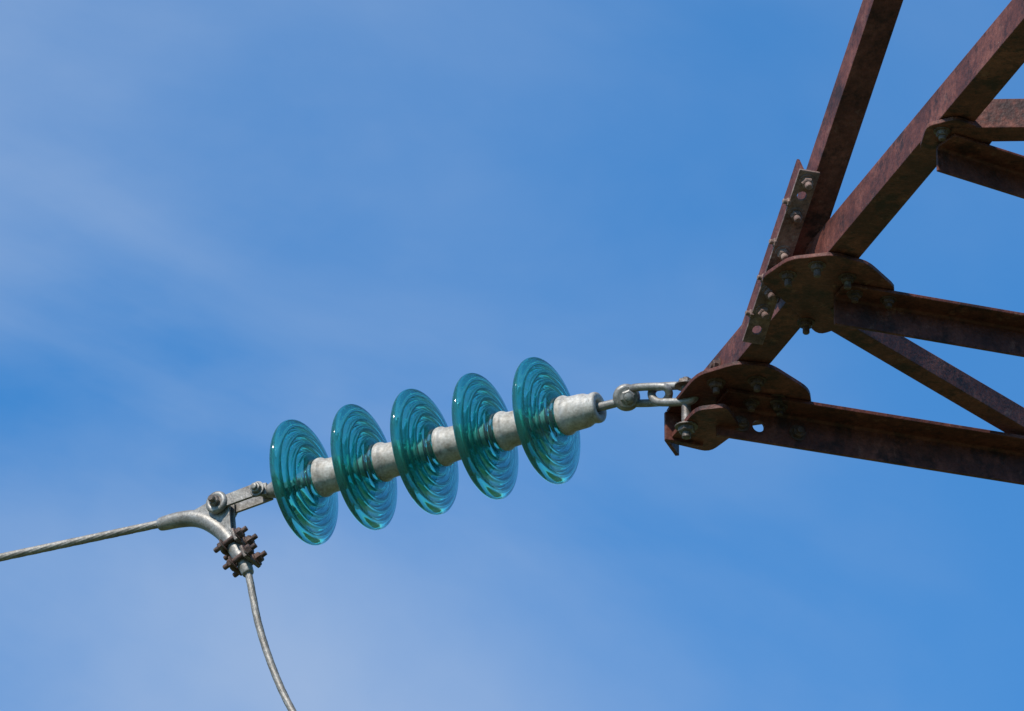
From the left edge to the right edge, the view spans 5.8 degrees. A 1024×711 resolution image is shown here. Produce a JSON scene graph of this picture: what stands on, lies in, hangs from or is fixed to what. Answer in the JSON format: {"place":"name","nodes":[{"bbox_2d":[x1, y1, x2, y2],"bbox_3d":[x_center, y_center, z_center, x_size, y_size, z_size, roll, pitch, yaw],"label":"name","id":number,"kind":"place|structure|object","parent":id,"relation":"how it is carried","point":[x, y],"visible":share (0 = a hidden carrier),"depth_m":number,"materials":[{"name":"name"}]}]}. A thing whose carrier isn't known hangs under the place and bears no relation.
{"place":"outdoors","nodes":[
{"label":"outdoors","id":0,"kind":"place"},
{"bbox_2d":[0,0,1023,710],"label":"sky","id":1,"kind":"structure","parent":0,"point":[223,223],"materials":[{"name":"blue"}]},
{"label":"ground","id":2,"kind":"structure","parent":0,"visible":0},
{"bbox_2d":[664,0,1023,484],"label":"transmission tower","id":3,"kind":"structure","parent":2,"relation":"on","point":[816,274],"depth_m":19.58,"materials":[{"name":"metal"}]},
{"bbox_2d":[595,376,698,439],"bbox_3d":[0.261,0.116,20.019,0.246,0.148,0.058,-15,-31,27],"label":"shackle link","id":4,"kind":"object","parent":3,"relation":"attached to","point":[626,397],"visible":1,"depth_m":20.01,"materials":[{"name":"metal"}]},
{"bbox_2d":[269,357,606,545],"bbox_3d":[-0.140,0.184,20.233,0.716,0.267,0.261,-14,-30,25],"label":"glass insulator string","id":5,"kind":"object","parent":4,"relation":"attached to","point":[426,449],"visible":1,"depth_m":20.19,"materials":[{"name":"teal glass"}]},
{"bbox_2d":[226,481,275,513],"bbox_3d":[-0.524,0.275,20.413,0.165,0.055,0.066,-14,-30,25],"label":"clevis link","id":6,"kind":"object","parent":5,"relation":"attached to","point":[255,494],"visible":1,"depth_m":20.41,"materials":[{"name":"metal"}]},
{"bbox_2d":[156,491,266,577],"bbox_3d":[-0.609,0.376,20.420,0.241,0.194,0.096,-14,-30,25],"label":"strain clamp","id":7,"kind":"object","parent":6,"relation":"attached to","point":[214,515],"visible":1,"depth_m":20.41,"materials":[{"name":"metal"}]},
{"bbox_2d":[0,520,295,710],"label":"power line wire","id":8,"kind":"object","parent":7,"relation":"attached to","point":[128,530],"visible":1,"depth_m":20.50,"materials":[{"name":"metal"}]}
]}

